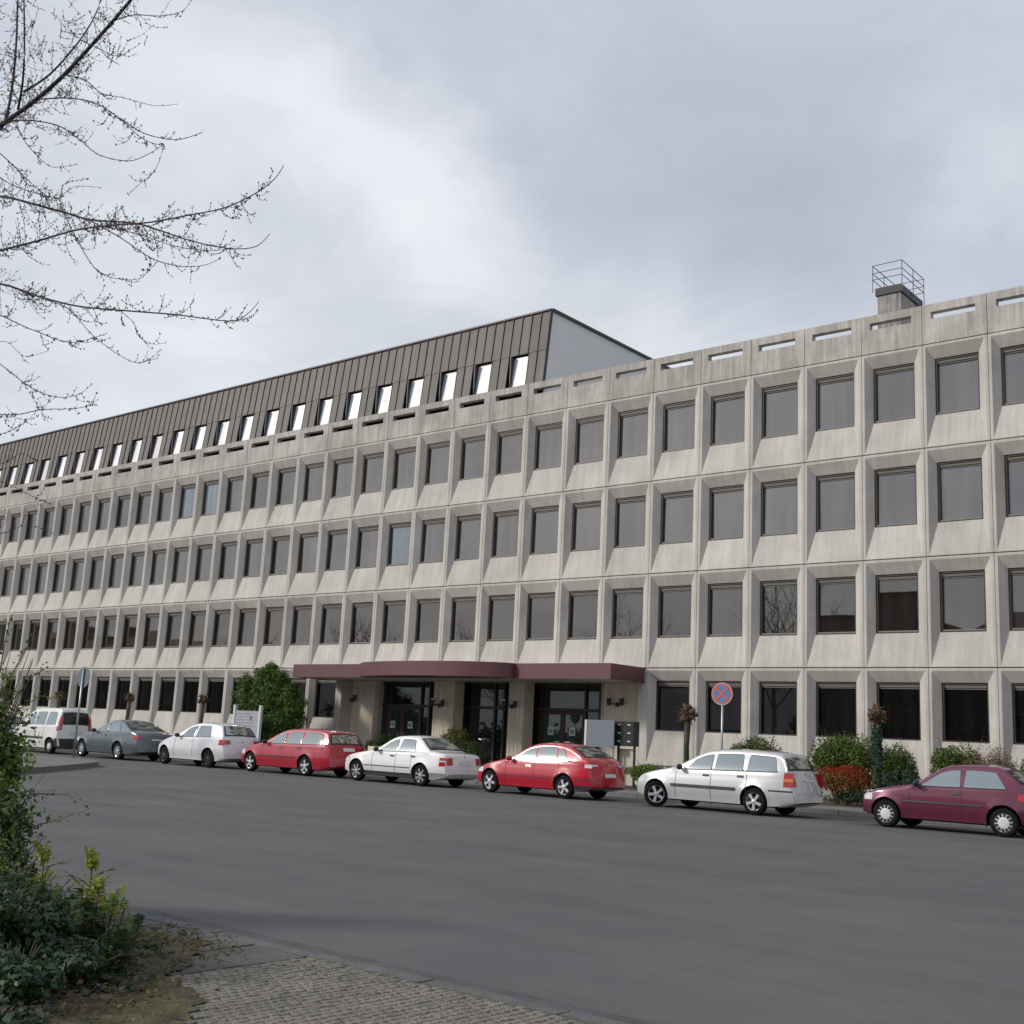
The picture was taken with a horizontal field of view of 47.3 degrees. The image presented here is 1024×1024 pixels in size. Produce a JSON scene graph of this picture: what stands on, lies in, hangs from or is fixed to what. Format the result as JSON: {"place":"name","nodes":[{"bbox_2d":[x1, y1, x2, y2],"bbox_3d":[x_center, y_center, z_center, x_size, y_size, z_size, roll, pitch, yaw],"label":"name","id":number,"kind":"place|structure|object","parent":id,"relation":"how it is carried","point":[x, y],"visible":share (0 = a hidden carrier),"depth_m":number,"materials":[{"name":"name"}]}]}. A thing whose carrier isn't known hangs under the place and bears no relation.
{"place":"outdoors","nodes":[
{"label":"outdoors","id":0,"kind":"place"},
{"bbox_2d":[109,913,303,975],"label":"slab path","id":1,"kind":"structure","parent":0,"point":[260,955],"depth_m":7.29,"materials":[{"name":"grey concrete"}]},
{"bbox_2d":[0,911,210,1023],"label":"mossy soil","id":2,"kind":"structure","parent":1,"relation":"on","point":[188,999],"depth_m":5.89,"materials":[{"name":"brown soil"}]},
{"bbox_2d":[0,638,40,806],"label":"tall shrub","id":3,"kind":"object","parent":2,"relation":"on","point":[7,752],"visible":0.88,"depth_m":8.74,"materials":[{"name":"green plant"}]},
{"bbox_2d":[0,826,48,881],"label":"tall shrub","id":4,"kind":"object","parent":2,"relation":"on","point":[14,852],"visible":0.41,"depth_m":7.70,"materials":[{"name":"green plant"}]},
{"bbox_2d":[0,753,49,856],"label":"tall shrub","id":5,"kind":"object","parent":2,"relation":"on","point":[11,818],"visible":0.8,"depth_m":8.19,"materials":[{"name":"green plant"}]},
{"bbox_2d":[0,611,90,856],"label":"arching sprigs","id":6,"kind":"object","parent":5,"relation":"attached to","point":[22,708],"visible":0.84,"depth_m":8.62,"materials":[{"name":"green plant"}]},
{"bbox_2d":[0,940,66,1002],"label":"ground cover","id":7,"kind":"object","parent":2,"relation":"on","point":[31,974],"visible":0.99,"depth_m":5.65,"materials":[{"name":"green plant"}]},
{"bbox_2d":[0,863,85,957],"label":"ground cover","id":8,"kind":"object","parent":2,"relation":"on","point":[32,913],"visible":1,"depth_m":6.28,"materials":[{"name":"green plant"}]},
{"bbox_2d":[20,929,123,985],"bbox_3d":[-2.376,2.409,6.217,0.642,0.344,0.523,-6,-14,39],"label":"ground cover","id":9,"kind":"object","parent":2,"relation":"on","point":[74,956],"visible":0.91,"depth_m":6.15,"materials":[{"name":"green plant"}]},
{"bbox_2d":[0,910,177,1023],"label":"undergrowth","id":10,"kind":"object","parent":2,"relation":"on","point":[15,1018],"visible":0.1,"depth_m":6.04,"materials":[{"name":"green plant"}]},
{"bbox_2d":[68,871,131,942],"bbox_3d":[-2.422,2.358,6.753,0.511,0.580,0.442,-6,-14,39],"label":"spiky plant","id":11,"kind":"object","parent":2,"relation":"on","point":[99,908],"visible":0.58,"depth_m":6.76,"materials":[{"name":"green plant"}]},
{"bbox_2d":[53,846,156,937],"bbox_3d":[-2.493,2.328,6.926,0.619,0.702,0.519,-6,-14,39],"label":"spiky plant","id":12,"kind":"object","parent":2,"relation":"on","point":[92,858],"visible":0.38,"depth_m":6.90,"materials":[{"name":"green plant"}]},
{"bbox_2d":[58,888,174,971],"bbox_3d":[-2.256,2.369,6.518,0.528,0.490,0.562,-6,-14,39],"label":"spiky plant","id":13,"kind":"object","parent":2,"relation":"on","point":[130,940],"visible":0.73,"depth_m":6.55,"materials":[{"name":"green plant"}]},
{"bbox_2d":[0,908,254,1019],"bbox_3d":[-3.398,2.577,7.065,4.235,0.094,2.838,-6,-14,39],"label":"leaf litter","id":14,"kind":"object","parent":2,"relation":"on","point":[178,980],"visible":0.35,"depth_m":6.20,"materials":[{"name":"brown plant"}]},
{"bbox_2d":[20,924,250,1023],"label":"moss tufts","id":15,"kind":"object","parent":2,"relation":"on","point":[121,1006],"visible":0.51,"depth_m":6.00,"materials":[{"name":"green plant"}]},
{"bbox_2d":[228,660,310,742],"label":"evergreen tree","id":16,"kind":"object","parent":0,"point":[269,688],"visible":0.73,"depth_m":49.72,"materials":[{"name":"green plant"}]},
{"bbox_2d":[0,0,1023,443],"label":"sky","id":17,"kind":"structure","parent":0,"point":[665,178],"materials":[{"name":"grey"}]},
{"bbox_2d":[1,746,1023,1023],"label":"road","id":18,"kind":"structure","parent":0,"point":[669,912],"depth_m":11.67,"materials":[{"name":"grey asphalt"}]},
{"bbox_2d":[12,708,91,753],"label":"parked car","id":19,"kind":"object","parent":18,"relation":"on","point":[55,727],"visible":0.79,"depth_m":47.26,"materials":[{"name":"white paint"}]},
{"bbox_2d":[76,720,172,760],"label":"parked car","id":20,"kind":"object","parent":18,"relation":"on","point":[119,739],"visible":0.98,"depth_m":44.03,"materials":[{"name":"grey paint"}]},
{"bbox_2d":[0,0,283,533],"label":"budding tree","id":21,"kind":"object","parent":18,"relation":"on","point":[7,119],"visible":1,"depth_m":13.51,"materials":[{"name":"brown plant"}]},
{"bbox_2d":[158,723,259,767],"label":"parked car","id":22,"kind":"object","parent":18,"relation":"on","point":[208,745],"visible":0.91,"depth_m":40.63,"materials":[{"name":"silver metal"}]},
{"bbox_2d":[241,729,363,776],"bbox_3d":[-6.893,7.857,38.417,4.670,1.493,2.017,-6,-14,39],"label":"parked car","id":23,"kind":"object","parent":18,"relation":"on","point":[306,752],"visible":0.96,"depth_m":37.34,"materials":[{"name":"red paint"}]},
{"bbox_2d":[46,886,655,1023],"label":"gutter","id":24,"kind":"object","parent":18,"relation":"on","point":[478,986],"depth_m":7.19,"materials":[{"name":"grey concrete"}]},
{"bbox_2d":[345,735,480,785],"bbox_3d":[-3.033,7.458,35.269,4.467,1.444,2.017,-6,-14,39],"label":"parked car","id":25,"kind":"object","parent":18,"relation":"on","point":[422,760],"visible":0.99,"depth_m":34.34,"materials":[{"name":"white paint"}]},
{"bbox_2d":[7,744,1022,828],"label":"kerb","id":26,"kind":"structure","parent":18,"relation":"on","point":[797,809],"depth_m":32.81,"materials":[{"name":"concrete"}]},
{"bbox_2d":[478,742,624,798],"bbox_3d":[1.024,7.008,31.911,4.136,1.438,2.017,-6,-14,39],"label":"parked car","id":27,"kind":"object","parent":18,"relation":"on","point":[566,770],"visible":1,"depth_m":30.98,"materials":[{"name":"red paint"}]},
{"bbox_2d":[637,738,822,814],"bbox_3d":[5.258,6.400,28.549,4.472,1.754,2.036,-6,-14,39],"label":"parked car","id":28,"kind":"object","parent":18,"relation":"on","point":[755,782],"visible":1,"depth_m":27.55,"materials":[{"name":"silver metal"}]},
{"bbox_2d":[863,764,1023,836],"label":"parked car","id":29,"kind":"object","parent":18,"relation":"on","point":[992,796],"visible":1,"depth_m":24.20,"materials":[{"name":"red paint"}]},
{"bbox_2d":[623,785,862,807],"bbox_3d":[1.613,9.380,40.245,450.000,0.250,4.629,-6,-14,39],"label":"planting bed","id":30,"kind":"object","parent":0,"point":[827,802],"depth_m":32.65,"materials":[{"name":"soil"}]},
{"bbox_2d":[584,719,614,757],"bbox_3d":[2.854,7.737,37.495,1.145,2.096,0.310,-6,-14,39],"label":"sign","id":31,"kind":"object","parent":30,"relation":"on","point":[599,733],"visible":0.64,"depth_m":37.47,"materials":[{"name":"metal"}]},
{"bbox_2d":[614,721,639,787],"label":"letter boxes","id":32,"kind":"object","parent":30,"relation":"on","point":[626,733],"visible":0.88,"depth_m":37.08,"materials":[{"name":"black metal"}]},
{"bbox_2d":[805,728,871,803],"bbox_3d":[9.406,7.159,32.776,2.344,2.216,2.050,-6,-14,39],"label":"broom bush","id":33,"kind":"object","parent":30,"relation":"on","point":[836,751],"visible":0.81,"depth_m":32.38,"materials":[{"name":"green plant"}]},
{"bbox_2d":[814,762,880,805],"bbox_3d":[9.081,7.394,31.680,1.982,1.323,1.136,-1,-12,18],"label":"flowering quince","id":34,"kind":"object","parent":30,"relation":"on","point":[844,778],"visible":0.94,"depth_m":31.53,"materials":[{"name":"red plant"}]},
{"bbox_2d":[867,702,887,789],"bbox_3d":[9.825,6.566,31.386,0.549,2.882,0.612,0,-12,17],"label":"pollarded tree","id":35,"kind":"object","parent":30,"relation":"on","point":[876,715],"visible":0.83,"depth_m":31.42,"materials":[{"name":"green plant"}]},
{"bbox_2d":[870,737,920,786],"bbox_3d":[10.383,7.135,31.855,1.280,2.001,1.189,-6,-14,39],"label":"broom bush","id":36,"kind":"object","parent":30,"relation":"on","point":[890,762],"visible":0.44,"depth_m":31.73,"materials":[{"name":"green plant"}]},
{"bbox_2d":[928,735,983,775],"bbox_3d":[11.802,6.967,30.972,1.442,2.132,1.500,-3,-12,26],"label":"broom bush","id":37,"kind":"object","parent":30,"relation":"on","point":[947,757],"visible":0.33,"depth_m":30.87,"materials":[{"name":"green plant"}]},
{"label":"forecourt","id":38,"kind":"structure","parent":0,"visible":0},
{"bbox_2d":[62,895,628,1023],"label":"kerb","id":39,"kind":"structure","parent":38,"relation":"on","point":[583,1017],"depth_m":6.90,"materials":[{"name":"grey concrete"}]},
{"bbox_2d":[169,957,591,1023],"bbox_3d":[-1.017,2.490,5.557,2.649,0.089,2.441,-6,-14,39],"label":"sett paving","id":40,"kind":"structure","parent":38,"relation":"on","point":[263,1009],"depth_m":6.17,"materials":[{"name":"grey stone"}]},
{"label":"entrance paving","id":41,"kind":"structure","parent":0,"visible":0},
{"bbox_2d":[0,286,1023,798],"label":"office building","id":42,"kind":"structure","parent":41,"relation":"on","point":[802,540],"depth_m":43.58,"materials":[{"name":"concrete"}]},
{"bbox_2d":[263,606,283,645],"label":"window","id":43,"kind":"structure","parent":42,"relation":"in","point":[274,615],"depth_m":55.24,"materials":[{"name":"grey glass"}]},
{"bbox_2d":[270,535,289,575],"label":"window","id":44,"kind":"structure","parent":42,"relation":"in","point":[280,545],"depth_m":55.89,"materials":[{"name":"grey glass"}]},
{"bbox_2d":[291,605,312,644],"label":"window","id":45,"kind":"structure","parent":42,"relation":"in","point":[302,615],"depth_m":53.96,"materials":[{"name":"grey glass"}]},
{"bbox_2d":[297,532,318,573],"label":"window","id":46,"kind":"structure","parent":42,"relation":"in","point":[307,556],"depth_m":54.61,"materials":[{"name":"grey glass"}]},
{"bbox_2d":[303,462,323,501],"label":"window","id":47,"kind":"structure","parent":42,"relation":"in","point":[314,473],"depth_m":55.27,"materials":[{"name":"grey glass"}]},
{"bbox_2d":[314,679,335,717],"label":"window","id":48,"kind":"structure","parent":42,"relation":"in","point":[325,689],"depth_m":52.06,"materials":[{"name":"black glass"}]},
{"bbox_2d":[320,603,341,644],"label":"window","id":49,"kind":"structure","parent":42,"relation":"in","point":[331,613],"depth_m":52.68,"materials":[{"name":"grey glass"}]},
{"bbox_2d":[0,308,669,495],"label":"roof storey","id":50,"kind":"object","parent":42,"relation":"on","point":[541,345],"visible":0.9,"depth_m":55.72,"materials":[{"name":"metal"}]},
{"bbox_2d":[326,529,347,570],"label":"window","id":51,"kind":"structure","parent":42,"relation":"in","point":[337,539],"depth_m":53.34,"materials":[{"name":"grey glass"}]},
{"bbox_2d":[331,457,353,497],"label":"window","id":52,"kind":"structure","parent":42,"relation":"in","point":[343,468],"depth_m":53.99,"materials":[{"name":"grey glass"}]},
{"bbox_2d":[350,602,372,643],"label":"window","id":53,"kind":"structure","parent":42,"relation":"in","point":[362,612],"depth_m":51.41,"materials":[{"name":"grey glass"}]},
{"bbox_2d":[355,525,378,568],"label":"window","id":54,"kind":"structure","parent":42,"relation":"in","point":[367,544],"depth_m":52.07,"materials":[{"name":"grey glass"}]},
{"bbox_2d":[361,452,383,493],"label":"window","id":55,"kind":"structure","parent":42,"relation":"in","point":[372,476],"depth_m":52.72,"materials":[{"name":"grey glass"}]},
{"bbox_2d":[381,600,405,643],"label":"window","id":56,"kind":"structure","parent":42,"relation":"in","point":[394,611],"depth_m":50.16,"materials":[{"name":"grey glass"}]},
{"bbox_2d":[387,522,410,565],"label":"window","id":57,"kind":"structure","parent":42,"relation":"in","point":[399,533],"depth_m":50.80,"materials":[{"name":"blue glass"}]},
{"bbox_2d":[392,446,416,489],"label":"window","id":58,"kind":"structure","parent":42,"relation":"in","point":[405,458],"depth_m":51.46,"materials":[{"name":"grey glass"}]},
{"bbox_2d":[415,598,440,642],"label":"window","id":59,"kind":"structure","parent":42,"relation":"in","point":[428,610],"depth_m":48.88,"materials":[{"name":"grey glass"}]},
{"bbox_2d":[420,518,444,563],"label":"window","id":60,"kind":"structure","parent":42,"relation":"in","point":[433,530],"depth_m":49.54,"materials":[{"name":"grey glass"}]},
{"bbox_2d":[425,441,449,485],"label":"window","id":61,"kind":"structure","parent":42,"relation":"in","point":[437,466],"depth_m":50.19,"materials":[{"name":"grey glass"}]},
{"bbox_2d":[450,596,476,641],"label":"window","id":62,"kind":"structure","parent":42,"relation":"in","point":[463,618],"depth_m":47.62,"materials":[{"name":"grey glass"}]},
{"bbox_2d":[455,514,480,560],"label":"window","id":63,"kind":"structure","parent":42,"relation":"in","point":[468,526],"depth_m":48.27,"materials":[{"name":"grey glass"}]},
{"bbox_2d":[293,661,644,682],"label":"entrance canopy","id":64,"kind":"object","parent":42,"relation":"attached to","point":[480,671],"visible":1,"depth_m":42.62,"materials":[{"name":"brown metal"}]},
{"bbox_2d":[460,435,485,480],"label":"window","id":65,"kind":"structure","parent":42,"relation":"in","point":[473,448],"depth_m":48.92,"materials":[{"name":"grey glass"}]},
{"bbox_2d":[487,594,514,640],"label":"window","id":66,"kind":"structure","parent":42,"relation":"in","point":[501,607],"depth_m":46.35,"materials":[{"name":"grey glass"}]},
{"bbox_2d":[492,510,518,557],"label":"window","id":67,"kind":"structure","parent":42,"relation":"in","point":[505,523],"depth_m":47.00,"materials":[{"name":"grey glass"}]},
{"bbox_2d":[496,429,522,475],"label":"window","id":68,"kind":"structure","parent":42,"relation":"in","point":[509,448],"depth_m":47.65,"materials":[{"name":"grey glass"}]},
{"bbox_2d":[526,592,554,640],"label":"window","id":69,"kind":"structure","parent":42,"relation":"in","point":[541,606],"depth_m":45.09,"materials":[{"name":"grey glass"}]},
{"bbox_2d":[530,505,558,554],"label":"window","id":70,"kind":"structure","parent":42,"relation":"in","point":[544,529],"depth_m":45.73,"materials":[{"name":"grey glass"}]},
{"bbox_2d":[534,422,562,470],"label":"window","id":71,"kind":"structure","parent":42,"relation":"in","point":[548,444],"depth_m":46.38,"materials":[{"name":"grey glass"}]},
{"bbox_2d":[562,712,583,744],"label":"door leaf","id":72,"kind":"structure","parent":42,"relation":"in","point":[572,723],"depth_m":44.22,"materials":[{"name":"metal"}]},
{"bbox_2d":[568,590,597,639],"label":"window","id":73,"kind":"structure","parent":42,"relation":"in","point":[583,605],"depth_m":43.81,"materials":[{"name":"grey glass"}]},
{"bbox_2d":[571,500,600,551],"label":"window","id":74,"kind":"structure","parent":42,"relation":"in","point":[586,519],"depth_m":44.46,"materials":[{"name":"grey glass"}]},
{"bbox_2d":[575,415,603,464],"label":"window","id":75,"kind":"structure","parent":42,"relation":"in","point":[590,430],"depth_m":45.12,"materials":[{"name":"grey glass"}]},
{"bbox_2d":[611,588,642,638],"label":"window","id":76,"kind":"structure","parent":42,"relation":"in","point":[627,607],"depth_m":42.54,"materials":[{"name":"grey glass"}]},
{"bbox_2d":[614,495,645,547],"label":"window","id":77,"kind":"structure","parent":42,"relation":"in","point":[630,514],"depth_m":43.19,"materials":[{"name":"grey glass"}]},
{"bbox_2d":[617,407,648,458],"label":"window","id":78,"kind":"structure","parent":42,"relation":"in","point":[633,424],"depth_m":43.85,"materials":[{"name":"grey glass"}]},
{"bbox_2d":[656,681,689,731],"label":"window","id":79,"kind":"structure","parent":42,"relation":"in","point":[670,695],"depth_m":40.69,"materials":[{"name":"black glass"}]},
{"bbox_2d":[658,585,691,637],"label":"window","id":80,"kind":"structure","parent":42,"relation":"in","point":[674,616],"depth_m":41.27,"materials":[{"name":"grey glass"}]},
{"bbox_2d":[660,490,693,544],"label":"window","id":81,"kind":"structure","parent":42,"relation":"in","point":[676,507],"depth_m":41.92,"materials":[{"name":"grey glass"}]},
{"bbox_2d":[663,400,694,452],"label":"window","id":82,"kind":"structure","parent":42,"relation":"in","point":[679,417],"depth_m":42.58,"materials":[{"name":"grey glass"}]},
{"bbox_2d":[706,681,741,733],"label":"window","id":83,"kind":"structure","parent":42,"relation":"in","point":[732,710],"depth_m":39.30,"materials":[{"name":"black glass"}]},
{"bbox_2d":[707,582,742,636],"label":"window","id":84,"kind":"structure","parent":42,"relation":"in","point":[725,600],"depth_m":40.00,"materials":[{"name":"grey glass"}]},
{"bbox_2d":[709,484,743,540],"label":"window","id":85,"kind":"structure","parent":42,"relation":"in","point":[726,513],"depth_m":40.66,"materials":[{"name":"grey glass"}]},
{"bbox_2d":[711,391,744,445],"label":"window","id":86,"kind":"structure","parent":42,"relation":"in","point":[727,410],"depth_m":41.30,"materials":[{"name":"grey glass"}]},
{"bbox_2d":[759,681,796,735],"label":"window","id":87,"kind":"structure","parent":42,"relation":"in","point":[777,699],"depth_m":38.11,"materials":[{"name":"black glass"}]},
{"bbox_2d":[760,579,796,635],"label":"window","id":88,"kind":"structure","parent":42,"relation":"in","point":[778,598],"depth_m":38.74,"materials":[{"name":"grey glass"}]},
{"bbox_2d":[761,478,797,536],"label":"window","id":89,"kind":"structure","parent":42,"relation":"in","point":[779,499],"depth_m":39.38,"materials":[{"name":"grey glass"}]},
{"bbox_2d":[762,382,797,438],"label":"window","id":90,"kind":"structure","parent":42,"relation":"in","point":[780,402],"depth_m":40.03,"materials":[{"name":"grey glass"}]},
{"bbox_2d":[816,472,854,531],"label":"window","id":91,"kind":"structure","parent":42,"relation":"in","point":[835,493],"depth_m":38.12,"materials":[{"name":"grey glass"}]},
{"bbox_2d":[816,373,854,431],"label":"window","id":92,"kind":"structure","parent":42,"relation":"in","point":[834,394],"depth_m":38.77,"materials":[{"name":"grey glass"}]},
{"bbox_2d":[816,576,855,634],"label":"window","id":93,"kind":"structure","parent":42,"relation":"in","point":[835,596],"depth_m":37.47,"materials":[{"name":"grey glass"}]},
{"bbox_2d":[816,682,856,737],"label":"window","id":94,"kind":"structure","parent":42,"relation":"in","point":[836,702],"depth_m":36.85,"materials":[{"name":"black glass"}]},
{"bbox_2d":[873,363,914,423],"bbox_3d":[12.254,-3.782,37.436,1.390,1.860,0.152,-6,-14,39],"label":"window","id":95,"kind":"structure","parent":42,"relation":"in","point":[894,386],"depth_m":37.50,"materials":[{"name":"grey glass"}]},
{"bbox_2d":[875,465,916,527],"bbox_3d":[12.087,-0.474,36.787,1.390,1.912,0.152,-6,-14,39],"label":"window","id":96,"kind":"structure","parent":42,"relation":"in","point":[895,488],"depth_m":36.85,"materials":[{"name":"grey glass"}]},
{"bbox_2d":[876,573,918,633],"bbox_3d":[11.922,2.836,36.140,1.390,1.861,0.158,-6,-14,39],"label":"window","id":97,"kind":"structure","parent":42,"relation":"in","point":[897,602],"depth_m":36.20,"materials":[{"name":"black glass"}]},
{"bbox_2d":[875,283,922,328],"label":"roof shaft","id":98,"kind":"object","parent":42,"relation":"on","point":[895,297],"visible":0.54,"depth_m":43.34,"materials":[{"name":"grey concrete"}]},
{"bbox_2d":[877,682,920,740],"bbox_3d":[11.758,6.045,35.508,1.390,1.750,0.152,-6,-14,39],"label":"window","id":99,"kind":"structure","parent":42,"relation":"in","point":[901,700],"depth_m":35.53,"materials":[{"name":"black glass"}]},
{"bbox_2d":[935,352,979,414],"bbox_3d":[13.794,-3.953,36.172,1.390,1.860,0.153,-6,-14,39],"label":"window","id":100,"kind":"structure","parent":42,"relation":"in","point":[957,380],"depth_m":36.24,"materials":[{"name":"grey glass"}]},
{"bbox_2d":[937,458,983,522],"bbox_3d":[13.627,-0.644,35.523,1.390,1.912,0.153,-6,-14,39],"label":"window","id":101,"kind":"structure","parent":42,"relation":"in","point":[960,485],"depth_m":35.58,"materials":[{"name":"grey glass"}]},
{"bbox_2d":[939,569,986,631],"bbox_3d":[13.461,2.665,34.874,1.390,1.861,0.154,-6,-14,39],"label":"window","id":102,"kind":"structure","parent":42,"relation":"in","point":[962,593],"depth_m":34.93,"materials":[{"name":"grey glass"}]},
{"bbox_2d":[942,683,989,743],"bbox_3d":[13.298,5.875,34.243,1.390,1.750,0.152,-6,-14,39],"label":"window","id":103,"kind":"structure","parent":42,"relation":"in","point":[965,706],"depth_m":34.30,"materials":[{"name":"black glass"}]},
{"bbox_2d":[1001,344,1023,405],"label":"window","id":104,"kind":"structure","parent":42,"relation":"in","point":[1012,358],"depth_m":35.19,"materials":[{"name":"grey glass"}]},
{"bbox_2d":[1004,453,1023,516],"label":"window","id":105,"kind":"structure","parent":42,"relation":"in","point":[1014,463],"depth_m":34.58,"materials":[{"name":"grey glass"}]},
{"bbox_2d":[1008,567,1023,630],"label":"window","id":106,"kind":"structure","parent":42,"relation":"in","point":[1015,575],"depth_m":33.96,"materials":[{"name":"grey glass"}]},
{"bbox_2d":[1012,683,1023,744],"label":"window","id":107,"kind":"structure","parent":42,"relation":"in","point":[1017,688],"depth_m":33.36,"materials":[{"name":"black glass"}]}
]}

